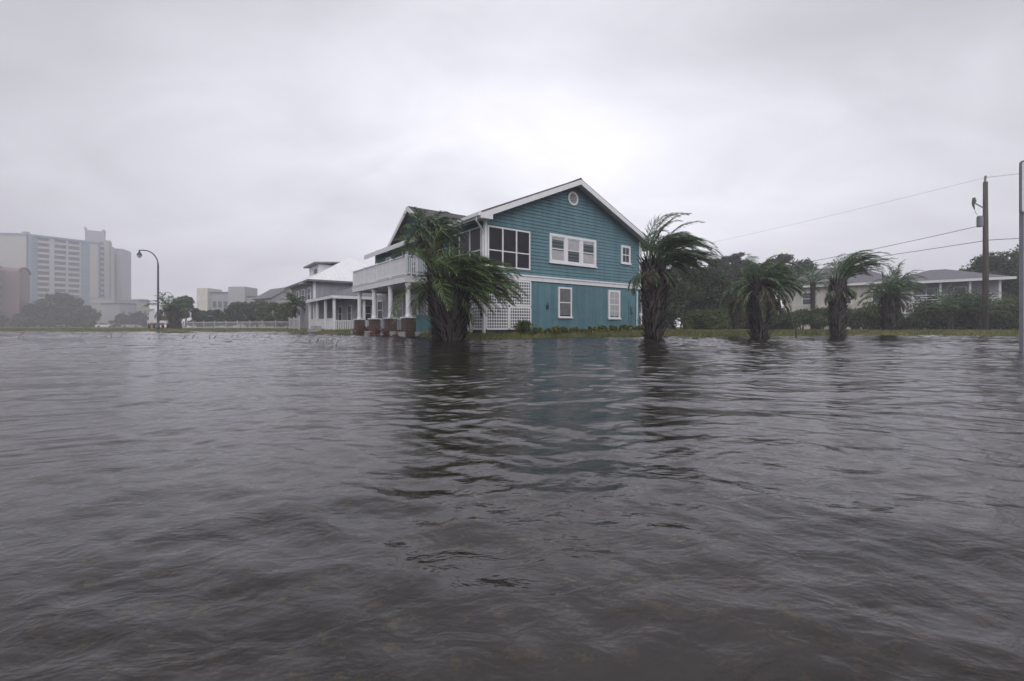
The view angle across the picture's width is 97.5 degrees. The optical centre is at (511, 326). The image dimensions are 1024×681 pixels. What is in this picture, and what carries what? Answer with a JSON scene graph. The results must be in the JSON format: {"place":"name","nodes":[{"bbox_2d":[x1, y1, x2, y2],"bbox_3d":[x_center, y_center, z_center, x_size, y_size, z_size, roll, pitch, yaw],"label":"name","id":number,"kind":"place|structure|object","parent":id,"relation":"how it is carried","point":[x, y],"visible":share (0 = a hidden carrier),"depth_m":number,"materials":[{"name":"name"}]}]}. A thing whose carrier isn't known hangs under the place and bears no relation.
{"place":"outdoors","nodes":[
{"label":"outdoors","id":0,"kind":"place"},
{"bbox_2d":[2,328,1018,344],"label":"lawn grass","id":1,"kind":"structure","parent":0,"point":[490,335],"depth_m":23.68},
{"bbox_2d":[0,327,1023,680],"bbox_3d":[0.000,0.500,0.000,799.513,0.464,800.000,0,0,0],"label":"ground","id":2,"kind":"structure","parent":0,"point":[426,551],"depth_m":1.58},
{"bbox_2d":[0,313,24,326],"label":"broadleaf tree","id":3,"kind":"object","parent":2,"relation":"on","point":[4,318],"visible":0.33,"depth_m":146.53,"materials":[{"name":"green plant"}]},
{"bbox_2d":[0,233,27,267],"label":"hotel end block","id":4,"kind":"structure","parent":2,"relation":"on","point":[13,250],"depth_m":228.87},
{"bbox_2d":[0,267,30,326],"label":"pink tower","id":5,"kind":"structure","parent":2,"relation":"on","point":[15,290],"depth_m":149.22,"materials":[{"name":"paint"}]},
{"bbox_2d":[9,312,48,326],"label":"broadleaf tree","id":6,"kind":"object","parent":2,"relation":"on","point":[20,320],"visible":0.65,"depth_m":147.41,"materials":[{"name":"green plant"}]},
{"bbox_2d":[23,302,50,326],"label":"broadleaf tree","id":7,"kind":"object","parent":2,"relation":"on","point":[27,309],"visible":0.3,"depth_m":154.63,"materials":[{"name":"green plant"}]},
{"bbox_2d":[30,292,78,319],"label":"broadleaf tree","id":8,"kind":"object","parent":2,"relation":"on","point":[50,300],"visible":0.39,"depth_m":154.76,"materials":[{"name":"green plant"}]},
{"bbox_2d":[22,231,99,326],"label":"hotel tower","id":9,"kind":"structure","parent":2,"relation":"on","point":[64,265],"depth_m":241.09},
{"bbox_2d":[46,293,84,321],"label":"broadleaf tree","id":10,"kind":"object","parent":2,"relation":"on","point":[70,301],"visible":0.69,"depth_m":156.04,"materials":[{"name":"green plant"}]},
{"bbox_2d":[66,314,97,326],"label":"broadleaf tree","id":11,"kind":"object","parent":2,"relation":"on","point":[89,322],"visible":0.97,"depth_m":149.06,"materials":[{"name":"green plant"}]},
{"bbox_2d":[73,304,101,322],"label":"broadleaf tree","id":12,"kind":"object","parent":2,"relation":"on","point":[88,310],"visible":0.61,"depth_m":156.79,"materials":[{"name":"green plant"}]},
{"bbox_2d":[84,226,105,240],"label":"lift tower","id":13,"kind":"structure","parent":2,"relation":"on","point":[91,235],"depth_m":261.93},
{"bbox_2d":[79,298,115,325],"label":"hotel podium","id":14,"kind":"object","parent":2,"relation":"on","point":[95,303],"visible":0.23,"depth_m":209.73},
{"bbox_2d":[93,239,113,297],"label":"hotel wing","id":15,"kind":"structure","parent":2,"relation":"on","point":[106,269],"depth_m":258.64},
{"bbox_2d":[108,313,135,324],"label":"broadleaf tree","id":16,"kind":"object","parent":2,"relation":"on","point":[120,317],"visible":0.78,"depth_m":168.20,"materials":[{"name":"green plant"}]},
{"bbox_2d":[114,248,130,302],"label":"hotel wing","id":17,"kind":"structure","parent":2,"relation":"on","point":[122,274],"depth_m":269.51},
{"bbox_2d":[101,299,153,326],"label":"shop row","id":18,"kind":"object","parent":2,"relation":"on","point":[110,311],"visible":0.58,"depth_m":203.19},
{"bbox_2d":[121,323,138,326],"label":"parked car","id":19,"kind":"object","parent":2,"relation":"on","point":[128,325],"visible":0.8,"depth_m":149.20,"materials":[{"name":"silver metal"}]},
{"bbox_2d":[123,311,146,326],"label":"broadleaf tree","id":20,"kind":"object","parent":2,"relation":"on","point":[134,317],"visible":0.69,"depth_m":169.00,"materials":[{"name":"green plant"}]},
{"bbox_2d":[137,314,147,326],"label":"broadleaf tree","id":21,"kind":"object","parent":2,"relation":"on","point":[143,319],"visible":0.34,"depth_m":166.35,"materials":[{"name":"green plant"}]},
{"bbox_2d":[137,250,159,329],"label":"street lamp","id":22,"kind":"object","parent":2,"relation":"on","point":[139,254],"visible":0.97,"depth_m":47.94,"materials":[{"name":"metal"}]},
{"bbox_2d":[147,311,168,327],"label":"box truck","id":23,"kind":"object","parent":2,"relation":"on","point":[151,320],"visible":0.73,"depth_m":74.28,"materials":[{"name":"white paint"}]},
{"bbox_2d":[141,292,190,328],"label":"palm tree","id":24,"kind":"object","parent":2,"relation":"on","point":[172,313],"visible":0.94,"depth_m":60.41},
{"bbox_2d":[1,330,351,344],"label":"flooded grass","id":25,"kind":"structure","parent":2,"relation":"on","point":[208,335],"depth_m":23.44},
{"bbox_2d":[175,295,199,326],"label":"broadleaf tree","id":26,"kind":"object","parent":2,"relation":"on","point":[186,314],"visible":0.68,"depth_m":81.39,"materials":[{"name":"green plant"}]},
{"bbox_2d":[187,315,208,326],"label":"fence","id":27,"kind":"object","parent":2,"relation":"on","point":[191,324],"visible":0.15,"depth_m":88.60,"materials":[{"name":"white"}]},
{"bbox_2d":[191,310,222,326],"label":"broadleaf tree","id":28,"kind":"object","parent":2,"relation":"on","point":[201,316],"visible":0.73,"depth_m":83.00,"materials":[{"name":"green plant"}]},
{"bbox_2d":[207,309,235,325],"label":"broadleaf tree","id":29,"kind":"object","parent":2,"relation":"on","point":[219,312],"visible":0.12,"depth_m":84.79,"materials":[{"name":"green plant"}]},
{"bbox_2d":[197,287,256,326],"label":"flat building","id":30,"kind":"structure","parent":2,"relation":"on","point":[210,299],"depth_m":160.53,"materials":[{"name":"beige paint"}]},
{"bbox_2d":[183,320,288,328],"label":"picket fence","id":31,"kind":"object","parent":2,"relation":"on","point":[262,324],"visible":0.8,"depth_m":54.41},
{"bbox_2d":[221,301,254,326],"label":"broadleaf tree","id":32,"kind":"object","parent":2,"relation":"on","point":[231,309],"visible":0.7,"depth_m":83.10,"materials":[{"name":"green plant"}]},
{"bbox_2d":[236,300,271,326],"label":"broadleaf tree","id":33,"kind":"object","parent":2,"relation":"on","point":[252,316],"visible":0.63,"depth_m":79.09,"materials":[{"name":"green plant"}]},
{"bbox_2d":[255,301,284,326],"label":"broadleaf tree","id":34,"kind":"object","parent":2,"relation":"on","point":[266,310],"visible":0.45,"depth_m":70.98,"materials":[{"name":"green plant"}]},
{"bbox_2d":[252,287,291,326],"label":"gabled house","id":35,"kind":"structure","parent":2,"relation":"on","point":[276,295],"depth_m":94.03,"materials":[{"name":"grey"}]},
{"bbox_2d":[274,302,291,326],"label":"broadleaf tree","id":36,"kind":"object","parent":2,"relation":"on","point":[282,314],"visible":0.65,"depth_m":64.62,"materials":[{"name":"green plant"}]},
{"bbox_2d":[277,293,305,328],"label":"palm tree","id":37,"kind":"object","parent":2,"relation":"on","point":[293,307],"visible":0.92,"depth_m":44.31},
{"bbox_2d":[289,316,299,329],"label":"picket fence","id":38,"kind":"object","parent":2,"relation":"on","point":[294,319],"visible":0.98,"depth_m":41.57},
{"bbox_2d":[284,258,373,331],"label":"neighbour house","id":39,"kind":"structure","parent":2,"relation":"on","point":[324,289],"depth_m":42.02,"materials":[{"name":"grey"}]},
{"bbox_2d":[338,306,341,321],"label":"window","id":40,"kind":"structure","parent":39,"relation":"in","point":[339,307],"depth_m":40.62,"materials":[{"name":"grey glass"}]},
{"bbox_2d":[347,305,351,321],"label":"window","id":41,"kind":"structure","parent":39,"relation":"in","point":[349,307],"depth_m":38.44,"materials":[{"name":"grey glass"}]},
{"bbox_2d":[365,305,371,321],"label":"window","id":42,"kind":"structure","parent":39,"relation":"in","point":[368,308],"depth_m":38.16,"materials":[{"name":"white glass"}]},
{"bbox_2d":[352,326,367,334],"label":"red shrub","id":43,"kind":"object","parent":2,"relation":"on","point":[359,331],"visible":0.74,"depth_m":26.11,"materials":[{"name":"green plant"}]},
{"bbox_2d":[367,327,383,336],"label":"red shrub","id":44,"kind":"object","parent":2,"relation":"on","point":[377,331],"visible":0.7,"depth_m":24.02,"materials":[{"name":"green plant"}]},
{"bbox_2d":[382,330,400,335],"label":"red shrub","id":45,"kind":"object","parent":2,"relation":"on","point":[385,333],"visible":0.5,"depth_m":21.95,"materials":[{"name":"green plant"}]},
{"bbox_2d":[398,207,468,337],"bbox_3d":[-3.448,-2.176,19.152,3.254,5.840,2.833,0,0,0],"label":"palm tree","id":46,"kind":"object","parent":2,"relation":"on","point":[420,229],"visible":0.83,"depth_m":18.94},
{"bbox_2d":[386,226,527,343],"bbox_3d":[-2.050,-1.621,16.638,5.405,4.669,5.027,0,0,0],"label":"palm tree","id":47,"kind":"object","parent":2,"relation":"on","point":[451,294],"visible":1,"depth_m":16.10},
{"bbox_2d":[351,178,649,336],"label":"beach house","id":48,"kind":"structure","parent":2,"relation":"on","point":[571,250],"depth_m":22.99,"materials":[{"name":"teal paint"}]},
{"bbox_2d":[377,300,383,319],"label":"window","id":49,"kind":"structure","parent":48,"relation":"in","point":[380,307],"depth_m":30.08,"materials":[{"name":"white glass"}]},
{"bbox_2d":[396,298,403,319],"bbox_3d":[-6.888,-1.085,27.486,0.120,1.330,1.080,0,0,-37],"label":"window","id":50,"kind":"structure","parent":48,"relation":"in","point":[400,314],"depth_m":27.37,"materials":[{"name":"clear glass"}]},
{"bbox_2d":[411,249,417,275],"bbox_3d":[-5.657,-3.485,25.939,0.120,2.030,0.930,0,0,-37],"label":"window","id":51,"kind":"structure","parent":48,"relation":"in","point":[417,249],"depth_m":25.90,"materials":[{"name":"glass"}]},
{"bbox_2d":[411,294,418,316],"bbox_3d":[-5.598,-0.800,25.764,0.050,2.100,1.100,0,0,-37],"label":"window","id":52,"kind":"structure","parent":48,"relation":"in","point":[417,313],"depth_m":25.71,"materials":[{"name":"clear glass"}]},
{"bbox_2d":[449,226,481,272],"bbox_3d":[-2.236,-3.610,21.348,0.080,1.840,2.990,0,0,-37],"label":"window","id":53,"kind":"structure","parent":48,"relation":"in","point":[474,241],"depth_m":20.85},
{"bbox_2d":[487,225,529,269],"bbox_3d":[-0.121,-3.610,20.762,2.430,1.840,0.080,0,0,-37],"label":"window","id":54,"kind":"structure","parent":48,"relation":"in","point":[512,246],"depth_m":20.75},
{"bbox_2d":[558,287,572,317],"bbox_3d":[2.702,-1.210,22.839,1.010,1.580,0.120,0,0,-37],"label":"window","id":55,"kind":"structure","parent":48,"relation":"in","point":[564,293],"depth_m":22.81,"materials":[{"name":"white glass"}]},
{"bbox_2d":[608,290,620,318],"bbox_3d":[5.713,-1.215,25.067,1.060,1.630,0.120,0,0,-37],"label":"window","id":56,"kind":"structure","parent":48,"relation":"in","point":[613,295],"depth_m":25.02,"materials":[{"name":"white glass"}]},
{"bbox_2d":[620,245,631,264],"bbox_3d":[6.496,-4.080,25.647,0.890,1.080,0.120,0,0,-37],"label":"window","id":57,"kind":"structure","parent":48,"relation":"in","point":[625,250],"depth_m":25.64,"materials":[{"name":"white glass"}]},
{"bbox_2d":[521,327,543,335],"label":"flowering plant","id":58,"kind":"object","parent":2,"relation":"on","point":[535,330],"visible":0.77,"depth_m":20.66,"materials":[{"name":"green plant"}]},
{"bbox_2d":[556,326,579,333],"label":"flowering plant","id":59,"kind":"object","parent":2,"relation":"on","point":[565,330],"visible":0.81,"depth_m":21.83,"materials":[{"name":"green plant"}]},
{"bbox_2d":[576,328,593,333],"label":"flowering plant","id":60,"kind":"object","parent":2,"relation":"on","point":[589,331],"visible":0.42,"depth_m":22.65,"materials":[{"name":"green plant"}]},
{"bbox_2d":[588,326,606,331],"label":"flowering plant","id":61,"kind":"object","parent":2,"relation":"on","point":[595,329],"visible":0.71,"depth_m":23.02,"materials":[{"name":"green plant"}]},
{"bbox_2d":[598,325,615,331],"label":"flowering plant","id":62,"kind":"object","parent":2,"relation":"on","point":[610,327],"visible":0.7,"depth_m":23.68,"materials":[{"name":"green plant"}]},
{"bbox_2d":[612,324,634,330],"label":"flowering plant","id":63,"kind":"object","parent":2,"relation":"on","point":[622,327],"visible":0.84,"depth_m":24.33,"materials":[{"name":"green plant"}]},
{"bbox_2d":[639,305,683,328],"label":"hedge bush","id":64,"kind":"object","parent":2,"relation":"on","point":[669,324],"visible":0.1,"depth_m":50.94,"materials":[{"name":"green plant"}]},
{"bbox_2d":[639,267,695,329],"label":"broadleaf tree","id":65,"kind":"object","parent":2,"relation":"on","point":[675,306],"visible":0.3,"depth_m":39.84,"materials":[{"name":"green plant"}]},
{"bbox_2d":[628,212,725,340],"bbox_3d":[6.518,-1.871,17.595,4.164,5.163,3.398,0,0,-28],"label":"palm tree","id":66,"kind":"object","parent":2,"relation":"on","point":[652,276],"visible":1,"depth_m":17.49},
{"bbox_2d":[680,309,719,329],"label":"hedge bush","id":67,"kind":"object","parent":2,"relation":"on","point":[690,319],"visible":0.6,"depth_m":36.44,"materials":[{"name":"green plant"}]},
{"bbox_2d":[684,266,732,326],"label":"broadleaf tree","id":68,"kind":"object","parent":2,"relation":"on","point":[713,276],"visible":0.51,"depth_m":42.18,"materials":[{"name":"green plant"}]},
{"bbox_2d":[696,307,744,329],"bbox_3d":[16.451,-0.522,35.946,4.024,2.160,4.275,0,0,0],"label":"hedge bush","id":69,"kind":"object","parent":2,"relation":"on","point":[713,319],"visible":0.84,"depth_m":35.20,"materials":[{"name":"green plant"}]},
{"bbox_2d":[701,278,749,326],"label":"broadleaf tree","id":70,"kind":"object","parent":2,"relation":"on","point":[744,316],"visible":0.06,"depth_m":43.53,"materials":[{"name":"green plant"}]},
{"bbox_2d":[714,274,748,329],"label":"palm tree","id":71,"kind":"object","parent":2,"relation":"on","point":[735,323],"visible":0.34,"depth_m":27.37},
{"bbox_2d":[719,254,808,340],"bbox_3d":[11.472,-1.252,20.383,3.248,4.111,3.322,0,0,-44],"label":"palm tree","id":72,"kind":"object","parent":2,"relation":"on","point":[759,296],"visible":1,"depth_m":20.08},
{"bbox_2d":[768,310,820,329],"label":"hedge bush","id":73,"kind":"object","parent":2,"relation":"on","point":[792,323],"visible":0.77,"depth_m":36.60,"materials":[{"name":"green plant"}]},
{"bbox_2d":[774,306,829,329],"bbox_3d":[24.904,-0.598,38.286,4.266,2.407,4.021,0,0,0],"label":"hedge bush","id":74,"kind":"object","parent":2,"relation":"on","point":[824,320],"visible":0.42,"depth_m":37.52,"materials":[{"name":"green plant"}]},
{"bbox_2d":[793,262,830,328],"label":"palm tree","id":75,"kind":"object","parent":2,"relation":"on","point":[813,283],"visible":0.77,"depth_m":39.85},
{"bbox_2d":[797,307,856,329],"bbox_3d":[26.971,-0.648,39.039,3.554,2.241,4.471,0,0,-23],"label":"hedge bush","id":76,"kind":"object","parent":2,"relation":"on","point":[826,313],"visible":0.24,"depth_m":37.89,"materials":[{"name":"green plant"}]},
{"bbox_2d":[822,250,897,339],"bbox_3d":[17.731,-1.588,23.197,3.197,4.714,3.085,0,0,25],"label":"palm tree","id":77,"kind":"object","parent":2,"relation":"on","point":[836,298],"visible":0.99,"depth_m":22.65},
{"bbox_2d":[845,305,882,329],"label":"hedge bush","id":78,"kind":"object","parent":2,"relation":"on","point":[872,327],"visible":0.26,"depth_m":38.68,"materials":[{"name":"green plant"}]},
{"bbox_2d":[846,301,900,329],"bbox_3d":[30.677,-0.888,38.057,3.986,2.721,4.086,0,0,0],"label":"hedge bush","id":79,"kind":"object","parent":2,"relation":"on","point":[862,320],"visible":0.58,"depth_m":37.39,"materials":[{"name":"green plant"}]},
{"bbox_2d":[857,269,925,330],"bbox_3d":[22.641,-1.473,26.726,3.157,3.780,3.159,0,0,-23],"label":"palm tree","id":80,"kind":"object","parent":2,"relation":"on","point":[888,303],"visible":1,"depth_m":26.55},
{"bbox_2d":[872,259,926,327],"bbox_3d":[33.543,-2.698,39.069,3.682,6.218,3.770,0,0,0],"label":"palm tree","id":81,"kind":"object","parent":2,"relation":"on","point":[897,278],"visible":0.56,"depth_m":38.72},
{"bbox_2d":[895,312,914,329],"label":"hedge bush","id":82,"kind":"object","parent":2,"relation":"on","point":[900,326],"visible":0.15,"depth_m":38.29,"materials":[{"name":"green plant"}]},
{"bbox_2d":[899,302,943,329],"bbox_3d":[33.985,-0.802,37.014,3.261,2.530,3.289,0,0,0],"label":"hedge bush","id":83,"kind":"object","parent":2,"relation":"on","point":[919,321],"visible":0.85,"depth_m":36.46,"materials":[{"name":"green plant"}]},
{"bbox_2d":[915,291,981,329],"bbox_3d":[34.765,-1.170,36.137,3.776,3.309,4.833,0,0,0],"label":"hedge bush","id":84,"kind":"object","parent":2,"relation":"on","point":[941,317],"visible":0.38,"depth_m":34.82,"materials":[{"name":"green plant"}]},
{"bbox_2d":[912,284,995,329],"bbox_3d":[33.785,-1.461,34.619,4.286,3.709,3.852,0,0,13],"label":"palm tree","id":85,"kind":"object","parent":2,"relation":"on","point":[950,322],"visible":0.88,"depth_m":34.32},
{"bbox_2d":[900,269,1016,329],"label":"railed house","id":86,"kind":"structure","parent":2,"relation":"on","point":[944,279],"depth_m":43.47,"materials":[{"name":"grey"}]},
{"bbox_2d":[926,288,937,300],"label":"window","id":87,"kind":"structure","parent":86,"relation":"in","point":[928,290],"depth_m":44.63,"materials":[{"name":"grey glass"}]},
{"bbox_2d":[954,286,966,293],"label":"window","id":88,"kind":"structure","parent":86,"relation":"in","point":[963,288],"depth_m":43.28,"materials":[{"name":"grey glass"}]},
{"bbox_2d":[921,288,1008,329],"bbox_3d":[35.903,-1.218,35.514,5.116,3.774,5.020,0,0,0],"label":"hedge bush","id":89,"kind":"object","parent":2,"relation":"on","point":[969,325],"visible":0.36,"depth_m":34.62,"materials":[{"name":"green plant"}]},
{"bbox_2d":[939,289,1018,329],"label":"palm tree","id":90,"kind":"object","parent":2,"relation":"on","point":[974,323],"visible":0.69,"depth_m":33.78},
{"bbox_2d":[940,293,1018,329],"bbox_3d":[38.505,-1.141,35.911,5.229,3.379,5.279,0,0,0],"label":"hedge bush","id":91,"kind":"object","parent":2,"relation":"on","point":[1015,310],"visible":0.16,"depth_m":34.60,"materials":[{"name":"green plant"}]},
{"bbox_2d":[972,176,988,329],"bbox_3d":[34.392,-5.252,33.000,1.159,11.658,0.380,0,0,0],"label":"utility pole","id":92,"kind":"object","parent":2,"relation":"on","point":[981,221],"visible":0.96,"depth_m":32.90,"materials":[{"name":"brown wood"}]},
{"bbox_2d":[687,178,981,247],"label":"power line","id":93,"kind":"object","parent":92,"relation":"attached to","point":[855,209],"visible":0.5,"depth_m":41.01,"materials":[{"name":"metal"}]},
{"bbox_2d":[728,227,973,275],"bbox_3d":[24.651,-6.746,56.500,0.040,1.448,51.028,0,0,-23],"label":"power line","id":94,"kind":"object","parent":92,"relation":"attached to","point":[880,247],"visible":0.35,"depth_m":38.31,"materials":[{"name":"metal"}]},
{"bbox_2d":[732,241,980,276],"bbox_3d":[24.701,-6.234,56.500,0.040,0.672,51.065,0,0,-23],"label":"power line","id":95,"kind":"object","parent":92,"relation":"attached to","point":[899,253],"visible":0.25,"depth_m":36.83,"materials":[{"name":"metal"}]},
{"bbox_2d":[989,294,1018,329],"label":"hedge bush","id":96,"kind":"object","parent":2,"relation":"on","point":[1014,321],"visible":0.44,"depth_m":34.24,"materials":[{"name":"green plant"}]},
{"bbox_2d":[1019,160,1023,357],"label":"road sign","id":97,"kind":"object","parent":2,"relation":"on","point":[1021,255],"visible":0.97,"depth_m":9.69,"materials":[{"name":"metal"}]},
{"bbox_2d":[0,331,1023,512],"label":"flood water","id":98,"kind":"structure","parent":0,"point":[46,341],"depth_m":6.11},
{"bbox_2d":[513,319,535,334],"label":"round shrub","id":99,"kind":"object","parent":98,"relation":"on","point":[524,326],"visible":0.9,"depth_m":20.31,"materials":[{"name":"green plant"}]},
{"bbox_2d":[538,327,557,333],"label":"flowering plant","id":100,"kind":"object","parent":98,"relation":"on","point":[554,330],"visible":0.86,"depth_m":21.19,"materials":[{"name":"green plant"}]},
{"bbox_2d":[669,260,716,328],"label":"broadleaf tree","id":101,"kind":"object","parent":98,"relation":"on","point":[692,271],"visible":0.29,"depth_m":42.85,"materials":[{"name":"green plant"}]},
{"bbox_2d":[727,271,786,318],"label":"broadleaf tree","id":102,"kind":"object","parent":98,"relation":"on","point":[744,278],"visible":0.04,"depth_m":45.60,"materials":[{"name":"green plant"}]},
{"bbox_2d":[785,257,819,281],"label":"broadleaf tree","id":103,"kind":"object","parent":98,"relation":"on","point":[798,271],"visible":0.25,"depth_m":64.76,"materials":[{"name":"green plant"}]},
{"bbox_2d":[780,268,905,328],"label":"cream house","id":104,"kind":"structure","parent":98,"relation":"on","point":[856,285],"depth_m":48.18,"materials":[{"name":"paint"}]},
{"bbox_2d":[801,292,809,305],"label":"window","id":105,"kind":"structure","parent":104,"relation":"in","point":[805,301],"depth_m":49.28,"materials":[{"name":"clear glass"}]},
{"bbox_2d":[961,249,1018,299],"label":"broadleaf tree","id":106,"kind":"object","parent":98,"relation":"on","point":[994,260],"visible":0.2,"depth_m":46.63,"materials":[{"name":"green plant"}]},
{"bbox_2d":[989,244,1018,297],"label":"broadleaf tree","id":107,"kind":"object","parent":98,"relation":"on","point":[1014,283],"visible":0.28,"depth_m":45.91,"materials":[{"name":"green plant"}]},
{"bbox_2d":[0,0,1023,326],"label":"sky","id":108,"kind":"structure","parent":0,"point":[233,143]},
{"bbox_2d":[706,258,739,299],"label":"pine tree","id":109,"kind":"object","parent":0,"point":[727,263],"visible":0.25,"depth_m":59.09,"materials":[{"name":"green plant"}]},
{"bbox_2d":[720,252,750,274],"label":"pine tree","id":110,"kind":"object","parent":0,"point":[734,260],"visible":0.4,"depth_m":61.19,"materials":[{"name":"green plant"}]},
{"bbox_2d":[761,253,799,308],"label":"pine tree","id":111,"kind":"object","parent":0,"point":[787,258],"visible":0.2,"depth_m":63.03,"materials":[{"name":"green plant"}]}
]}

